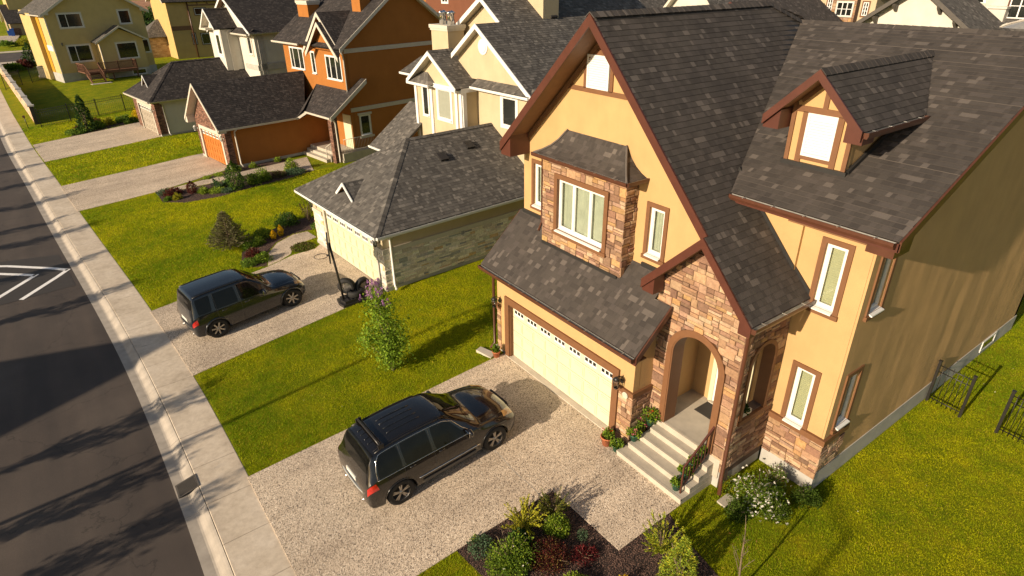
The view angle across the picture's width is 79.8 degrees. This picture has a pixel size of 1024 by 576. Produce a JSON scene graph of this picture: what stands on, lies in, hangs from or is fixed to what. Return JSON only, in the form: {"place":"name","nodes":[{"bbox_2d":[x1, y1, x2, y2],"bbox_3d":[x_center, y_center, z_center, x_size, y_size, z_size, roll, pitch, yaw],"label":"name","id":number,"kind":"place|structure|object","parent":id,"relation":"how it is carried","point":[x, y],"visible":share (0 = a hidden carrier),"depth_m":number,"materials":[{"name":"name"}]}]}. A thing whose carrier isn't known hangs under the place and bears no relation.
{"place":"outdoors","nodes":[
{"label":"outdoors","id":0,"kind":"place"},
{"bbox_2d":[0,52,34,61],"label":"side street","id":1,"kind":"structure","parent":0,"point":[10,57],"depth_m":96.71,"materials":[{"name":"grey asphalt"}]},
{"bbox_2d":[34,122,161,161],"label":"driveway","id":2,"kind":"structure","parent":0,"point":[92,141],"depth_m":47.53,"materials":[{"name":"beige concrete"}]},
{"bbox_2d":[0,138,203,575],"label":"road","id":3,"kind":"structure","parent":0,"point":[86,487],"depth_m":17.25,"materials":[{"name":"grey asphalt"}]},
{"bbox_2d":[0,255,74,304],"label":"road patch","id":4,"kind":"object","parent":3,"relation":"on","point":[9,282],"visible":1,"depth_m":26.95,"materials":[{"name":"black asphalt"}]},
{"bbox_2d":[0,265,69,299],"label":"road marking","id":5,"kind":"object","parent":4,"relation":"on","point":[38,288],"visible":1,"depth_m":27.23,"materials":[{"name":"white paint"}]},
{"bbox_2d":[0,121,233,575],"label":"kerb","id":6,"kind":"structure","parent":3,"relation":"on","point":[211,554],"depth_m":19.07,"materials":[{"name":"concrete"}]},
{"bbox_2d":[175,474,199,497],"bbox_3d":[-8.382,5.119,15.829,0.540,0.050,0.520,-32,38,-23],"label":"drain grate","id":7,"kind":"object","parent":6,"relation":"on","point":[187,486],"visible":1,"depth_m":15.80,"materials":[{"name":"grey metal"}]},
{"bbox_2d":[61,153,230,211],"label":"driveway","id":8,"kind":"structure","parent":0,"point":[106,190],"depth_m":38.24,"materials":[{"name":"beige concrete"}]},
{"bbox_2d":[0,90,295,575],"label":"sidewalk","id":9,"kind":"structure","parent":0,"point":[251,544],"depth_m":18.72,"materials":[{"name":"concrete"}]},
{"bbox_2d":[81,172,319,309],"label":"grass","id":10,"kind":"structure","parent":0,"point":[223,257],"depth_m":31.09,"materials":[{"name":"green plant"}]},
{"bbox_2d":[170,157,312,189],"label":"path","id":11,"kind":"structure","parent":0,"point":[304,162],"depth_m":39.43,"materials":[{"name":"beige concrete"}]},
{"bbox_2d":[150,244,379,375],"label":"driveway","id":12,"kind":"structure","parent":0,"point":[320,295],"depth_m":22.99,"materials":[{"name":"beige concrete"}]},
{"bbox_2d":[177,269,304,337],"bbox_3d":[-10.093,0.223,22.941,4.321,1.853,2.195,-27,37,-36],"label":"navy suv","id":13,"kind":"object","parent":12,"relation":"on","point":[216,304],"visible":1,"depth_m":22.02,"materials":[{"name":"paint"}]},
{"bbox_2d":[314,232,367,307],"bbox_3d":[-6.423,-0.672,23.012,1.762,2.840,0.960,-19,32,-31],"label":"basketball hoop","id":14,"kind":"object","parent":12,"relation":"on","point":[344,301],"visible":0.87,"depth_m":23.33,"materials":[{"name":"black plastic"}]},
{"bbox_2d":[337,278,354,293],"bbox_3d":[-6.421,-0.084,23.770,0.680,0.675,0.230,-1,35,-1],"label":"spare wheel","id":15,"kind":"object","parent":14,"relation":"on","point":[346,283],"visible":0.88,"depth_m":23.66,"materials":[{"name":"rubber"}]},
{"bbox_2d":[346,286,363,297],"bbox_3d":[-6.081,0.148,23.749,0.680,0.230,0.675,-19,32,-31],"label":"spare wheel","id":16,"kind":"object","parent":14,"relation":"on","point":[353,294],"visible":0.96,"depth_m":23.53,"materials":[{"name":"rubber"}]},
{"bbox_2d":[355,276,368,291],"bbox_3d":[-5.905,-0.126,24.100,0.230,0.675,0.680,30,38,21],"label":"spare wheel","id":17,"kind":"object","parent":12,"relation":"on","point":[361,282],"visible":0.78,"depth_m":23.90,"materials":[{"name":"rubber"}]},
{"bbox_2d":[268,231,315,265],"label":"path","id":18,"kind":"structure","parent":0,"point":[280,250],"depth_m":28.58,"materials":[{"name":"beige concrete"}]},
{"bbox_2d":[248,353,679,575],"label":"driveway","id":19,"kind":"structure","parent":0,"point":[320,513],"depth_m":15.02,"materials":[{"name":"beige gravel"}]},
{"bbox_2d":[338,385,514,507],"bbox_3d":[-2.126,3.679,15.890,4.527,1.883,2.254,-23,35,-31],"label":"black suv","id":20,"kind":"object","parent":19,"relation":"on","point":[395,453],"visible":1,"depth_m":15.02,"materials":[{"name":"paint"}]},
{"bbox_2d":[600,427,615,446],"bbox_3d":[2.541,3.913,16.157,0.400,0.550,0.405,-19,32,-31],"label":"flower pot","id":21,"kind":"object","parent":19,"relation":"on","point":[608,434],"visible":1,"depth_m":16.09,"materials":[{"name":"ceramic"}]},
{"bbox_2d":[608,438,624,451],"bbox_3d":[2.720,4.087,15.985,0.416,0.394,0.397,-19,32,-31],"label":"flower pot","id":22,"kind":"object","parent":19,"relation":"on","point":[616,443],"visible":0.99,"depth_m":15.91,"materials":[{"name":"green plastic"}]},
{"bbox_2d":[0,0,1023,575],"bbox_3d":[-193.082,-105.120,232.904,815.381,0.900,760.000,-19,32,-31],"label":"ground","id":23,"kind":"structure","parent":0,"point":[42,94],"depth_m":17.56,"materials":[{"name":"plant"}]},
{"bbox_2d":[3,62,24,71],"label":"round shrub","id":24,"kind":"object","parent":23,"relation":"on","point":[12,66],"visible":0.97,"depth_m":82.84,"materials":[{"name":"green plant"}]},
{"bbox_2d":[0,0,32,34],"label":"distant house","id":25,"kind":"structure","parent":23,"relation":"on","point":[10,16],"depth_m":132.10,"materials":[{"name":"beige paint"}]},
{"bbox_2d":[0,63,38,124],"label":"fence","id":26,"kind":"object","parent":23,"relation":"on","point":[28,106],"depth_m":60.54,"materials":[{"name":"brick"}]},
{"bbox_2d":[20,42,36,68],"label":"conifer","id":27,"kind":"object","parent":23,"relation":"on","point":[26,53],"visible":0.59,"depth_m":85.31,"materials":[{"name":"green plant"}]},
{"bbox_2d":[35,94,134,127],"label":"iron fence","id":28,"kind":"object","parent":23,"relation":"on","point":[97,110],"visible":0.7,"depth_m":55.01,"materials":[{"name":"black metal"}]},
{"bbox_2d":[17,0,156,84],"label":"yellow house","id":29,"kind":"structure","parent":23,"relation":"on","point":[75,40],"depth_m":73.60,"materials":[{"name":"paint"}]},
{"bbox_2d":[55,12,84,28],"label":"window","id":30,"kind":"structure","parent":29,"relation":"in","point":[66,20],"depth_m":71.56,"materials":[{"name":"white plastic"}]},
{"bbox_2d":[65,43,94,63],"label":"window","id":31,"kind":"structure","parent":29,"relation":"in","point":[78,53],"depth_m":73.22,"materials":[{"name":"glass"}]},
{"bbox_2d":[116,9,132,24],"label":"window","id":32,"kind":"structure","parent":29,"relation":"in","point":[124,16],"depth_m":75.36,"materials":[{"name":"white plastic"}]},
{"bbox_2d":[71,121,138,136],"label":"mulch bed","id":33,"kind":"object","parent":23,"relation":"on","point":[113,125],"visible":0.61,"depth_m":51.57,"materials":[{"name":"brown soil"}]},
{"bbox_2d":[74,94,99,131],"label":"conifer","id":34,"kind":"object","parent":33,"relation":"on","point":[82,118],"visible":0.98,"depth_m":50.16,"materials":[{"name":"green plant"}]},
{"bbox_2d":[22,110,201,185],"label":"grass","id":35,"kind":"structure","parent":23,"relation":"on","point":[160,140],"depth_m":43.91,"materials":[{"name":"green plant"}]},
{"bbox_2d":[146,19,170,57],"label":"brick garage","id":36,"kind":"structure","parent":23,"relation":"on","point":[157,35],"depth_m":93.04,"materials":[{"name":"grey"}]},
{"bbox_2d":[145,0,216,58],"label":"tan timbered house","id":37,"kind":"structure","parent":23,"relation":"on","point":[179,21],"depth_m":91.32,"materials":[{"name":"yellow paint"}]},
{"bbox_2d":[123,0,297,136],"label":"pale grey house","id":38,"kind":"structure","parent":23,"relation":"on","point":[243,33],"depth_m":49.59,"materials":[{"name":"grey"}]},
{"bbox_2d":[139,103,156,132],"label":"garage door","id":39,"kind":"structure","parent":38,"relation":"in","point":[149,122],"depth_m":49.17,"materials":[{"name":"white plastic"}]},
{"bbox_2d":[204,210,252,250],"bbox_3d":[-13.223,-2.721,28.360,2.121,1.850,2.114,-19,32,-31],"label":"spruce tree","id":40,"kind":"object","parent":23,"relation":"on","point":[228,230],"visible":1,"depth_m":28.20,"materials":[{"name":"green plant"}]},
{"bbox_2d":[157,171,310,202],"bbox_3d":[-16.524,-6.324,37.253,8.800,0.282,3.800,-19,32,-31],"label":"mulch bed","id":41,"kind":"object","parent":23,"relation":"on","point":[187,197],"visible":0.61,"depth_m":35.77,"materials":[{"name":"brown soil"}]},
{"bbox_2d":[161,187,183,196],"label":"red shrub","id":42,"kind":"object","parent":41,"relation":"on","point":[171,191],"visible":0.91,"depth_m":35.51,"materials":[{"name":"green plant"}]},
{"bbox_2d":[223,160,245,189],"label":"column shrub","id":43,"kind":"object","parent":41,"relation":"on","point":[233,166],"visible":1,"depth_m":35.50,"materials":[{"name":"green plant"}]},
{"bbox_2d":[244,171,263,185],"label":"round shrub","id":44,"kind":"object","parent":41,"relation":"on","point":[251,179],"visible":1,"depth_m":36.56,"materials":[{"name":"green plant"}]},
{"bbox_2d":[255,167,272,181],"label":"round shrub","id":45,"kind":"object","parent":41,"relation":"on","point":[265,175],"visible":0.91,"depth_m":37.23,"materials":[{"name":"green plant"}]},
{"bbox_2d":[195,159,285,181],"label":"mulch bed","id":46,"kind":"object","parent":23,"relation":"on","point":[259,165],"visible":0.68,"depth_m":40.28,"materials":[{"name":"brown soil"}]},
{"bbox_2d":[242,217,314,266],"bbox_3d":[-11.246,-2.308,29.354,2.312,0.265,5.706,6,28,12],"label":"mulch bed","id":47,"kind":"object","parent":23,"relation":"on","point":[304,224],"visible":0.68,"depth_m":29.88,"materials":[{"name":"brown soil"}]},
{"bbox_2d":[240,257,258,267],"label":"flat plant","id":48,"kind":"object","parent":47,"relation":"on","point":[245,261],"visible":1,"depth_m":26.89,"materials":[{"name":"green plant"}]},
{"bbox_2d":[243,247,260,258],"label":"red shrub","id":49,"kind":"object","parent":47,"relation":"on","point":[251,252],"visible":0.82,"depth_m":27.57,"materials":[{"name":"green plant"}]},
{"bbox_2d":[252,226,270,238],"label":"flat plant","id":50,"kind":"object","parent":47,"relation":"on","point":[263,233],"visible":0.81,"depth_m":29.42,"materials":[{"name":"green plant"}]},
{"bbox_2d":[254,251,272,263],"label":"round shrub","id":51,"kind":"object","parent":47,"relation":"on","point":[263,256],"visible":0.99,"depth_m":27.12,"materials":[{"name":"green plant"}]},
{"bbox_2d":[273,211,300,228],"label":"round shrub","id":52,"kind":"object","parent":47,"relation":"on","point":[289,220],"visible":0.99,"depth_m":30.64,"materials":[{"name":"green plant"}]},
{"bbox_2d":[290,241,315,251],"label":"flat plant","id":53,"kind":"object","parent":23,"relation":"on","point":[302,245],"visible":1,"depth_m":28.23,"materials":[{"name":"green plant"}]},
{"bbox_2d":[263,165,345,216],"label":"grass","id":54,"kind":"structure","parent":23,"relation":"on","point":[312,178],"depth_m":37.09,"materials":[{"name":"green plant"}]},
{"bbox_2d":[184,0,438,166],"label":"orange house","id":55,"kind":"structure","parent":23,"relation":"on","point":[340,90],"depth_m":40.84,"materials":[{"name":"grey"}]},
{"bbox_2d":[202,129,225,164],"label":"garage door","id":56,"kind":"structure","parent":55,"relation":"in","point":[213,144],"depth_m":40.79,"materials":[{"name":"orange plastic"}]},
{"bbox_2d":[289,46,305,70],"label":"window","id":57,"kind":"structure","parent":55,"relation":"in","point":[296,54],"depth_m":43.16,"materials":[{"name":"white plastic"}]},
{"bbox_2d":[324,54,343,81],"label":"window","id":58,"kind":"structure","parent":55,"relation":"in","point":[333,68],"depth_m":40.14,"materials":[{"name":"white plastic"}]},
{"bbox_2d":[342,114,354,148],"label":"front door","id":59,"kind":"structure","parent":55,"relation":"in","point":[346,118],"depth_m":41.34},
{"bbox_2d":[359,114,372,135],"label":"window","id":60,"kind":"structure","parent":55,"relation":"in","point":[364,120],"depth_m":41.56,"materials":[{"name":"glass"}]},
{"bbox_2d":[199,259,503,474],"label":"grass","id":61,"kind":"structure","parent":23,"relation":"on","point":[367,365],"depth_m":20.11,"materials":[{"name":"green plant"}]},
{"bbox_2d":[352,278,415,374],"bbox_3d":[-4.125,1.226,19.335,1.942,2.997,2.016,-7,28,-12],"label":"lilac bush","id":62,"kind":"object","parent":23,"relation":"on","point":[388,343],"visible":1,"depth_m":19.15,"materials":[{"name":"green plant"}]},
{"bbox_2d":[426,0,475,23],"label":"house","id":63,"kind":"structure","parent":23,"relation":"on","point":[459,8],"depth_m":53.52,"materials":[{"name":"paint"}]},
{"bbox_2d":[419,552,482,575],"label":"grass","id":64,"kind":"structure","parent":23,"relation":"on","point":[450,568],"depth_m":13.26,"materials":[{"name":"green plant"}]},
{"bbox_2d":[294,0,645,290],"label":"cream house","id":65,"kind":"structure","parent":23,"relation":"on","point":[442,191],"depth_m":26.67,"materials":[{"name":"grey"}]},
{"bbox_2d":[325,211,378,281],"bbox_3d":[-6.706,-1.798,25.783,0.090,2.000,4.720,-21,34,-34],"label":"garage door","id":66,"kind":"structure","parent":65,"relation":"in","point":[353,246],"depth_m":25.73,"materials":[{"name":"beige metal"}]},
{"bbox_2d":[500,95,517,128],"bbox_3d":[-0.157,-7.854,27.427,0.105,1.510,1.240,-21,34,-34],"label":"window","id":67,"kind":"structure","parent":65,"relation":"in","point":[508,105],"depth_m":27.50,"materials":[{"name":"white plastic"}]},
{"bbox_2d":[457,491,717,575],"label":"mulch bed","id":68,"kind":"object","parent":23,"relation":"on","point":[633,558],"visible":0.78,"depth_m":13.40,"materials":[{"name":"brown soil"}]},
{"bbox_2d":[466,533,494,561],"bbox_3d":[-0.699,5.730,13.581,0.640,0.345,0.646,-2,27,-4],"label":"round shrub","id":69,"kind":"object","parent":68,"relation":"on","point":[477,545],"visible":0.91,"depth_m":13.57,"materials":[{"name":"green plant"}]},
{"bbox_2d":[483,529,539,575],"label":"round shrub","id":70,"kind":"object","parent":68,"relation":"on","point":[507,561],"visible":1,"depth_m":13.09,"materials":[{"name":"green plant"}]},
{"bbox_2d":[501,494,548,540],"bbox_3d":[0.258,5.283,13.994,1.087,0.577,1.087,-19,32,-31],"label":"juniper","id":71,"kind":"object","parent":68,"relation":"on","point":[523,517],"visible":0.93,"depth_m":14.09,"materials":[{"name":"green plant"}]},
{"bbox_2d":[524,534,573,575],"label":"red shrub","id":72,"kind":"object","parent":68,"relation":"on","point":[547,553],"visible":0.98,"depth_m":13.21,"materials":[{"name":"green plant"}]},
{"bbox_2d":[537,486,570,518],"bbox_3d":[0.983,5.052,14.220,0.791,0.648,0.781,3,28,7],"label":"juniper","id":73,"kind":"object","parent":68,"relation":"on","point":[552,510],"visible":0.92,"depth_m":14.26,"materials":[{"name":"green plant"}]},
{"bbox_2d":[541,512,570,538],"bbox_3d":[1.041,5.321,13.875,0.688,0.594,0.663,-19,32,-31],"label":"round shrub","id":74,"kind":"object","parent":68,"relation":"on","point":[557,524],"visible":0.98,"depth_m":13.80,"materials":[{"name":"green plant"}]},
{"bbox_2d":[568,543,599,567],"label":"red shrub","id":75,"kind":"object","parent":68,"relation":"on","point":[579,553],"visible":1,"depth_m":13.28,"materials":[{"name":"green plant"}]},
{"bbox_2d":[641,509,684,555],"bbox_3d":[3.223,5.314,13.154,0.988,1.004,0.919,-19,32,-31],"label":"juniper","id":76,"kind":"object","parent":68,"relation":"on","point":[660,546],"visible":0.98,"depth_m":13.22,"materials":[{"name":"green plant"}]},
{"bbox_2d":[655,534,699,575],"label":"conifer","id":77,"kind":"object","parent":68,"relation":"on","point":[690,560],"visible":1,"depth_m":12.40,"materials":[{"name":"green plant"}]},
{"bbox_2d":[639,0,667,7],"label":"tan gabled house","id":78,"kind":"structure","parent":23,"relation":"on","point":[653,3],"depth_m":43.95,"materials":[{"name":"paint"}]},
{"bbox_2d":[664,0,750,6],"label":"cream gable house","id":79,"kind":"structure","parent":23,"relation":"on","point":[671,3],"depth_m":40.67,"materials":[{"name":"white paint"}]},
{"bbox_2d":[723,497,752,524],"bbox_3d":[5.160,5.077,14.047,0.680,0.455,0.608,-19,32,-31],"label":"round shrub","id":80,"kind":"object","parent":23,"relation":"on","point":[736,508],"visible":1,"depth_m":14.00,"materials":[{"name":"green plant"}]},
{"bbox_2d":[478,1,1023,504],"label":"yellow house","id":81,"kind":"structure","parent":23,"relation":"on","point":[802,235],"depth_m":14.35,"materials":[{"name":"paint"}]},
{"bbox_2d":[530,158,540,211],"bbox_3d":[0.870,-2.995,17.989,0.340,1.510,0.780,-19,32,-31],"label":"window","id":82,"kind":"structure","parent":81,"relation":"in","point":[536,206],"depth_m":18.15,"materials":[{"name":"white plastic"}]},
{"bbox_2d":[513,308,612,425],"bbox_3d":[1.400,2.165,17.949,0.090,1.930,4.560,-19,32,-31],"label":"garage door","id":83,"kind":"structure","parent":81,"relation":"in","point":[589,384],"depth_m":17.80,"materials":[{"name":"beige metal"}]},
{"bbox_2d":[626,426,641,441],"bbox_3d":[3.163,3.736,15.854,0.432,0.449,0.406,14,31,26],"label":"flower pot","id":84,"kind":"object","parent":81,"relation":"on","point":[635,433],"visible":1,"depth_m":15.78,"materials":[{"name":"green plastic"}]},
{"bbox_2d":[641,406,661,425],"bbox_3d":[3.639,3.291,15.851,0.496,0.552,0.517,-19,32,-31],"label":"flower pot","id":85,"kind":"object","parent":81,"relation":"on","point":[651,418],"visible":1,"depth_m":15.77,"materials":[{"name":"green plastic"}]},
{"bbox_2d":[640,201,669,265],"bbox_3d":[3.510,-1.328,14.762,0.340,1.460,0.720,-19,32,-31],"label":"window","id":86,"kind":"structure","parent":81,"relation":"in","point":[655,254],"depth_m":14.80,"materials":[{"name":"white plastic"}]},
{"bbox_2d":[670,475,680,490],"bbox_3d":[3.919,4.622,14.545,0.321,0.403,0.317,-19,32,-31],"label":"flower pot","id":87,"kind":"object","parent":81,"relation":"on","point":[675,481],"visible":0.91,"depth_m":14.50,"materials":[{"name":"green plastic"}]},
{"bbox_2d":[694,401,712,418],"bbox_3d":[5.263,3.265,16.069,0.560,0.018,0.760,-19,32,-31],"label":"doormat","id":88,"kind":"object","parent":81,"relation":"on","point":[705,409],"visible":0.47,"depth_m":16.17,"materials":[{"name":"fabric"}]},
{"bbox_2d":[780,360,821,429],"bbox_3d":[6.704,2.532,14.238,0.260,1.740,0.720,-19,32,-31],"label":"window","id":89,"kind":"structure","parent":81,"relation":"in","point":[807,379],"depth_m":14.26,"materials":[{"name":"white plastic"}]},
{"bbox_2d":[805,236,856,321],"bbox_3d":[6.673,-0.195,12.827,0.260,1.720,0.720,-19,32,-31],"label":"window","id":90,"kind":"structure","parent":81,"relation":"in","point":[839,256],"depth_m":12.86,"materials":[{"name":"white plastic"}]},
{"bbox_2d":[830,364,864,434],"bbox_3d":[7.578,2.508,13.981,0.760,1.620,0.340,-19,32,-31],"label":"window","id":91,"kind":"structure","parent":81,"relation":"in","point":[840,421],"depth_m":14.02,"materials":[{"name":"white plastic"}]},
{"bbox_2d":[863,257,897,321],"bbox_3d":[7.547,-0.121,12.621,0.760,1.540,0.340,-19,32,-31],"label":"window","id":92,"kind":"structure","parent":81,"relation":"in","point":[873,309],"depth_m":12.70,"materials":[{"name":"white plastic"}]},
{"bbox_2d":[979,331,997,352],"bbox_3d":[15.439,1.747,19.866,1.100,0.400,0.024,-19,32,-31],"label":"window","id":93,"kind":"structure","parent":81,"relation":"in","point":[988,341],"depth_m":19.85,"materials":[{"name":"white plastic"}]},
{"bbox_2d":[718,464,789,524],"bbox_3d":[5.820,4.771,14.363,1.496,0.680,1.784,-19,32,-31],"label":"flowering shrub","id":94,"kind":"object","parent":23,"relation":"on","point":[760,495],"visible":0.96,"depth_m":14.40,"materials":[{"name":"green plant"}]},
{"bbox_2d":[758,498,792,525],"bbox_3d":[6.022,5.039,14.041,0.701,0.507,0.700,-19,32,-31],"label":"round shrub","id":95,"kind":"object","parent":23,"relation":"on","point":[777,510],"visible":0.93,"depth_m":13.96,"materials":[{"name":"green plant"}]},
{"bbox_2d":[760,462,791,497],"bbox_3d":[6.352,4.536,14.709,0.690,0.787,0.726,-19,32,-31],"label":"flowering shrub","id":96,"kind":"object","parent":23,"relation":"on","point":[778,478],"visible":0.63,"depth_m":14.65,"materials":[{"name":"green plant"}]},
{"bbox_2d":[729,0,841,21],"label":"yellow gable house","id":97,"kind":"structure","parent":23,"relation":"on","point":[819,10],"depth_m":42.32,"materials":[{"name":"paint"}]},
{"bbox_2d":[788,483,822,509],"bbox_3d":[6.922,4.850,14.394,0.703,0.504,0.598,0,27,0],"label":"round shrub","id":98,"kind":"object","parent":23,"relation":"on","point":[808,495],"visible":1,"depth_m":14.35,"materials":[{"name":"green plant"}]},
{"bbox_2d":[821,0,889,21],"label":"stone fronted house","id":99,"kind":"structure","parent":23,"relation":"on","point":[849,10],"depth_m":45.38,"materials":[{"name":"beige paint"}]},
{"bbox_2d":[859,1,870,16],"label":"window","id":100,"kind":"structure","parent":99,"relation":"in","point":[865,7],"depth_m":44.96,"materials":[{"name":"white plastic"}]},
{"bbox_2d":[855,0,1010,30],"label":"white gable house","id":101,"kind":"structure","parent":23,"relation":"on","point":[973,14],"depth_m":32.01,"materials":[{"name":"paint"}]},
{"bbox_2d":[925,359,978,417],"bbox_3d":[12.259,2.908,17.182,0.097,1.590,0.980,-16,31,-27],"label":"iron fence","id":102,"kind":"object","parent":23,"relation":"on","point":[973,382],"visible":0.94,"depth_m":17.09,"materials":[{"name":"black metal"}]},
{"bbox_2d":[978,0,1023,30],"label":"greige house","id":103,"kind":"structure","parent":23,"relation":"on","point":[1004,11],"depth_m":34.90,"materials":[{"name":"paint"}]},
{"bbox_2d":[1007,0,1023,18],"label":"window","id":104,"kind":"structure","parent":103,"relation":"in","point":[1016,11],"depth_m":34.71,"materials":[{"name":"white plastic"}]},
{"bbox_2d":[994,389,1023,443],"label":"iron fence","id":105,"kind":"object","parent":23,"relation":"on","point":[1008,404],"visible":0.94,"depth_m":16.11,"materials":[{"name":"black metal"}]},
{"bbox_2d":[506,527,534,550],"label":"shrub","id":106,"kind":"object","parent":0,"point":[522,531],"visible":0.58,"depth_m":13.66,"materials":[{"name":"green plant"}]},
{"bbox_2d":[672,314,1023,575],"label":"grass","id":107,"kind":"structure","parent":0,"point":[944,458],"depth_m":14.61,"materials":[{"name":"green plant"}]},
{"bbox_2d":[729,519,756,575],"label":"bare sapling","id":108,"kind":"object","parent":107,"relation":"on","point":[742,555],"visible":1,"depth_m":11.96,"materials":[{"name":"brown plant"}]},
{"bbox_2d":[999,19,1023,28],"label":"patio umbrella","id":109,"kind":"object","parent":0,"point":[1017,24],"visible":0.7,"depth_m":30.14,"materials":[{"name":"beige fabric"}]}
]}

